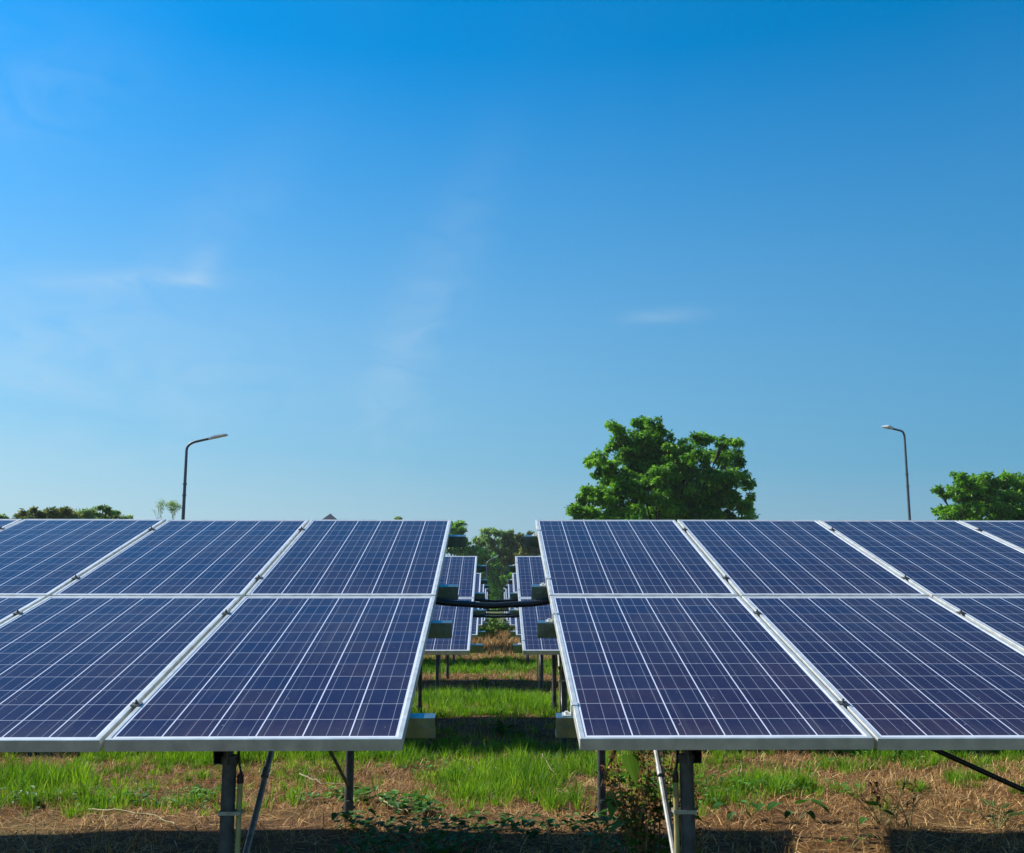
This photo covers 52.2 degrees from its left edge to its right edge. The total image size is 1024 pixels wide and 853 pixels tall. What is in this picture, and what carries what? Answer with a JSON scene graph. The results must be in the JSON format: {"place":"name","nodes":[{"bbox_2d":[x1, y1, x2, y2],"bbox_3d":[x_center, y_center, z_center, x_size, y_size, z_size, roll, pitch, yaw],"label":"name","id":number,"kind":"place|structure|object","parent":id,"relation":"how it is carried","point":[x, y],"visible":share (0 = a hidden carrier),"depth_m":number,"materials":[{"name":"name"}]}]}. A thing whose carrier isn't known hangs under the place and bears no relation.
{"place":"outdoors","nodes":[
{"label":"outdoors","id":0,"kind":"place"},
{"bbox_2d":[0,635,1023,819],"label":"grass","id":1,"kind":"structure","parent":0,"point":[520,763],"depth_m":8.26,"materials":[{"name":"green plant"}]},
{"bbox_2d":[0,611,1023,852],"bbox_3d":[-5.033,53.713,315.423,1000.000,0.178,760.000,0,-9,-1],"label":"ground","id":2,"kind":"structure","parent":0,"point":[535,723],"depth_m":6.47,"materials":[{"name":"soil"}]},
{"bbox_2d":[0,514,9,518],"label":"broadleaf tree","id":3,"kind":"object","parent":2,"relation":"on","point":[2,516],"visible":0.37,"depth_m":82.76,"materials":[{"name":"green plant"}]},
{"bbox_2d":[11,506,84,519],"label":"broadleaf tree","id":4,"kind":"object","parent":2,"relation":"on","point":[33,512],"visible":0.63,"depth_m":83.72,"materials":[{"name":"green plant"}]},
{"bbox_2d":[72,504,133,518],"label":"broadleaf tree","id":5,"kind":"object","parent":2,"relation":"on","point":[108,512],"visible":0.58,"depth_m":86.51,"materials":[{"name":"green plant"}]},
{"bbox_2d":[88,808,185,837],"bbox_3d":[-2.239,2.392,6.373,1.256,0.044,0.145,-9,-13,43],"label":"dry stalk","id":6,"kind":"object","parent":2,"relation":"on","point":[136,813],"visible":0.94,"depth_m":6.48,"materials":[{"name":"beige plant"}]},
{"bbox_2d":[152,499,181,519],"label":"sapling","id":7,"kind":"object","parent":2,"relation":"on","point":[172,508],"visible":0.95,"depth_m":69.67,"materials":[{"name":"green plant"}]},
{"bbox_2d":[181,433,227,519],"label":"street lamp","id":8,"kind":"object","parent":2,"relation":"on","point":[185,471],"visible":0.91,"depth_m":45.02,"materials":[{"name":"metal"}]},
{"bbox_2d":[0,519,465,852],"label":"solar array","id":9,"kind":"object","parent":2,"relation":"on","point":[223,640],"visible":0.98,"depth_m":4.75,"materials":[{"name":"glass"}]},
{"bbox_2d":[436,598,549,608],"bbox_3d":[-0.105,0.963,5.770,0.922,0.083,0.042,0,-9,-1],"label":"cable hose","id":10,"kind":"object","parent":9,"relation":"attached to","point":[491,605],"visible":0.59,"depth_m":5.75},
{"bbox_2d":[299,773,354,785],"bbox_3d":[-1.368,2.566,7.586,0.544,0.050,0.073,-6,-11,33],"label":"dry stalk","id":11,"kind":"object","parent":2,"relation":"on","point":[317,780],"visible":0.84,"depth_m":7.59,"materials":[{"name":"beige plant"}]},
{"bbox_2d":[322,514,336,519],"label":"hut","id":12,"kind":"object","parent":2,"relation":"on","point":[330,517],"visible":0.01,"depth_m":69.44,"materials":[{"name":"paint"}]},
{"bbox_2d":[379,797,407,811],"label":"dry stalk","id":13,"kind":"object","parent":2,"relation":"on","point":[392,806],"visible":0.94,"depth_m":6.72,"materials":[{"name":"beige plant"}]},
{"bbox_2d":[407,556,485,741],"bbox_3d":[-3.909,2.427,11.461,7.219,2.162,3.807,0,-9,-1],"label":"solar array","id":14,"kind":"object","parent":2,"relation":"on","point":[460,571],"visible":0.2,"depth_m":11.15,"materials":[{"name":"glass"}]},
{"bbox_2d":[474,599,517,601],"bbox_3d":[-0.179,1.972,11.913,0.814,0.061,0.037,0,-9,-1],"label":"cable hose","id":15,"kind":"object","parent":14,"relation":"attached to","point":[488,600],"visible":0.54,"depth_m":11.90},
{"bbox_2d":[473,615,519,617],"bbox_3d":[-0.169,2.032,11.210,0.812,0.041,0.035,0,-9,-1],"label":"cable hose","id":16,"kind":"object","parent":14,"relation":"attached to","point":[496,616],"visible":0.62,"depth_m":11.20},
{"bbox_2d":[446,520,471,555],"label":"lane tree","id":17,"kind":"object","parent":2,"relation":"on","point":[457,528],"visible":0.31,"depth_m":139.88,"materials":[{"name":"green plant"}]},
{"bbox_2d":[435,573,486,689],"bbox_3d":[-2.531,3.518,17.679,4.198,2.162,3.807,0,-9,-1],"label":"solar array","id":18,"kind":"object","parent":2,"relation":"on","point":[475,621],"visible":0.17,"depth_m":16.31,"materials":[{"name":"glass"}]},
{"bbox_2d":[485,613,510,614],"bbox_3d":[-0.253,3.119,17.405,0.907,0.043,0.039,0,-9,-1],"label":"cable hose","id":19,"kind":"object","parent":18,"relation":"attached to","point":[497,613],"visible":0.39,"depth_m":17.39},
{"bbox_2d":[0,751,928,852],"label":"creeper","id":20,"kind":"object","parent":2,"relation":"on","point":[396,847],"visible":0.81,"depth_m":6.22,"materials":[{"name":"green plant"}]},
{"bbox_2d":[478,827,547,830],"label":"dry stalk","id":21,"kind":"object","parent":20,"relation":"on","point":[509,829],"visible":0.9,"depth_m":5.94,"materials":[{"name":"brown plant"}]},
{"bbox_2d":[452,584,488,665],"bbox_3d":[-2.649,4.632,24.335,4.198,2.162,3.807,0,-9,-1],"label":"solar array","id":22,"kind":"object","parent":2,"relation":"on","point":[480,622],"visible":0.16,"depth_m":22.86,"materials":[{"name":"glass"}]},
{"bbox_2d":[456,545,498,573],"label":"lane tree","id":23,"kind":"object","parent":2,"relation":"on","point":[482,555],"visible":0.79,"depth_m":139.35,"materials":[{"name":"green plant"}]},
{"bbox_2d":[472,626,497,638],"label":"shrub","id":24,"kind":"object","parent":2,"relation":"on","point":[488,630],"visible":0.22,"depth_m":37.66,"materials":[{"name":"green plant"}]},
{"bbox_2d":[482,589,489,621],"bbox_3d":[-2.756,5.725,30.742,4.198,2.162,3.807,0,-9,-1],"label":"solar array","id":25,"kind":"object","parent":2,"relation":"on","point":[485,591],"visible":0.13,"depth_m":31.40,"materials":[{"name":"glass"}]},
{"bbox_2d":[464,555,507,598],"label":"lane tree","id":26,"kind":"object","parent":2,"relation":"on","point":[497,574],"depth_m":164.11,"materials":[{"name":"green plant"}]},
{"bbox_2d":[471,527,502,598],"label":"lane tree","id":27,"kind":"object","parent":2,"relation":"on","point":[488,542],"visible":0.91,"depth_m":148.43,"materials":[{"name":"green plant"}]},
{"bbox_2d":[478,609,506,633],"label":"shrub","id":28,"kind":"object","parent":2,"relation":"on","point":[492,622],"visible":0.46,"depth_m":42.09,"materials":[{"name":"green plant"}]},
{"bbox_2d":[486,555,498,584],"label":"street lamp","id":29,"kind":"object","parent":2,"relation":"on","point":[486,566],"visible":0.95,"depth_m":116.96,"materials":[{"name":"metal"}]},
{"bbox_2d":[481,562,515,611],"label":"lane tree","id":30,"kind":"object","parent":2,"relation":"on","point":[493,571],"visible":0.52,"depth_m":134.86,"materials":[{"name":"green plant"}]},
{"bbox_2d":[495,618,515,631],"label":"shrub","id":31,"kind":"object","parent":2,"relation":"on","point":[508,628],"visible":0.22,"depth_m":42.72,"materials":[{"name":"green plant"}]},
{"bbox_2d":[494,529,519,580],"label":"lane tree","id":32,"kind":"object","parent":2,"relation":"on","point":[508,547],"visible":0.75,"depth_m":150.32,"materials":[{"name":"green plant"}]},
{"bbox_2d":[489,717,525,736],"bbox_3d":[-0.059,3.111,10.556,0.402,0.320,0.456,0,-9,-1],"label":"shrub","id":33,"kind":"object","parent":2,"relation":"on","point":[500,728],"visible":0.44,"depth_m":10.55,"materials":[{"name":"green plant"}]},
{"bbox_2d":[503,589,521,642],"bbox_3d":[1.819,5.736,30.813,4.163,2.162,3.807,0,-9,-1],"label":"solar array","id":34,"kind":"object","parent":2,"relation":"on","point":[505,619],"visible":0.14,"depth_m":30.49,"materials":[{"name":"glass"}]},
{"bbox_2d":[505,584,528,663],"bbox_3d":[1.920,4.644,24.406,4.163,2.162,3.807,0,-9,-1],"label":"solar array","id":35,"kind":"object","parent":2,"relation":"on","point":[509,587],"visible":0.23,"depth_m":23.79,"materials":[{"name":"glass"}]},
{"bbox_2d":[508,573,543,690],"bbox_3d":[2.030,3.530,17.750,4.163,2.162,3.807,0,-9,-1],"label":"solar array","id":36,"kind":"object","parent":2,"relation":"on","point":[516,632],"visible":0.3,"depth_m":16.16,"materials":[{"name":"glass"}]},
{"bbox_2d":[513,531,540,563],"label":"lane tree","id":37,"kind":"object","parent":2,"relation":"on","point":[529,551],"visible":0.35,"depth_m":146.48,"materials":[{"name":"green plant"}]},
{"bbox_2d":[509,556,566,745],"bbox_3d":[3.578,2.446,11.577,7.184,2.162,3.807,0,-9,-1],"label":"solar array","id":38,"kind":"object","parent":2,"relation":"on","point":[529,570],"visible":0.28,"depth_m":10.97,"materials":[{"name":"glass"}]},
{"bbox_2d":[583,750,709,852],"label":"weed bush","id":39,"kind":"object","parent":2,"relation":"on","point":[643,834],"visible":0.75,"depth_m":4.69,"materials":[{"name":"green plant"}]},
{"bbox_2d":[564,415,760,521],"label":"broadleaf tree","id":40,"kind":"object","parent":2,"relation":"on","point":[675,482],"visible":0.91,"depth_m":59.15,"materials":[{"name":"green plant"}]},
{"bbox_2d":[712,800,761,820],"bbox_3d":[1.396,2.394,6.498,0.312,0.137,0.140,0,-9,-1],"label":"broadleaf weed","id":41,"kind":"object","parent":2,"relation":"on","point":[718,804],"visible":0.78,"depth_m":6.51,"materials":[{"name":"green plant"}]},
{"bbox_2d":[524,520,1023,852],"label":"solar array","id":42,"kind":"object","parent":2,"relation":"on","point":[692,639],"visible":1,"depth_m":4.78,"materials":[{"name":"glass"}]},
{"bbox_2d":[931,750,1023,792],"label":"feed hose","id":43,"kind":"object","parent":42,"relation":"attached to","point":[981,770],"visible":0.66,"depth_m":3.84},
{"bbox_2d":[756,799,830,821],"bbox_3d":[1.732,2.367,6.424,0.460,0.155,0.149,0,-9,-1],"label":"broadleaf weed","id":44,"kind":"object","parent":2,"relation":"on","point":[786,814],"visible":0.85,"depth_m":6.44,"materials":[{"name":"green plant"}]},
{"bbox_2d":[826,833,872,847],"bbox_3d":[1.865,2.299,5.778,0.274,0.097,0.049,1,-9,-4],"label":"broadleaf weed","id":45,"kind":"object","parent":2,"relation":"on","point":[841,837],"visible":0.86,"depth_m":5.78,"materials":[{"name":"green plant"}]},
{"bbox_2d":[859,800,895,826],"bbox_3d":[2.177,2.330,6.269,0.225,0.176,0.083,0,-9,-1],"label":"broadleaf weed","id":46,"kind":"object","parent":2,"relation":"on","point":[863,819],"visible":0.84,"depth_m":6.27,"materials":[{"name":"green plant"}]},
{"bbox_2d":[850,775,928,827],"bbox_3d":[2.308,2.287,6.357,0.490,0.313,0.180,-2,-10,14],"label":"dry twig plant","id":47,"kind":"object","parent":2,"relation":"on","point":[896,806],"visible":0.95,"depth_m":6.36,"materials":[{"name":"brown plant"}]},
{"bbox_2d":[881,425,910,519],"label":"street lamp","id":48,"kind":"object","parent":2,"relation":"on","point":[906,470],"visible":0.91,"depth_m":45.40,"materials":[{"name":"metal"}]},
{"bbox_2d":[929,469,1023,520],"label":"broadleaf tree","id":49,"kind":"object","parent":2,"relation":"on","point":[975,497],"visible":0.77,"depth_m":59.44,"materials":[{"name":"green plant"}]},
{"bbox_2d":[959,798,1023,828],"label":"feathery plant","id":50,"kind":"object","parent":2,"relation":"on","point":[1010,812],"visible":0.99,"depth_m":6.40,"materials":[{"name":"green plant"}]},
{"bbox_2d":[0,0,1023,555],"label":"sky","id":51,"kind":"structure","parent":0,"point":[412,259],"materials":[{"name":"blue"}]}
]}

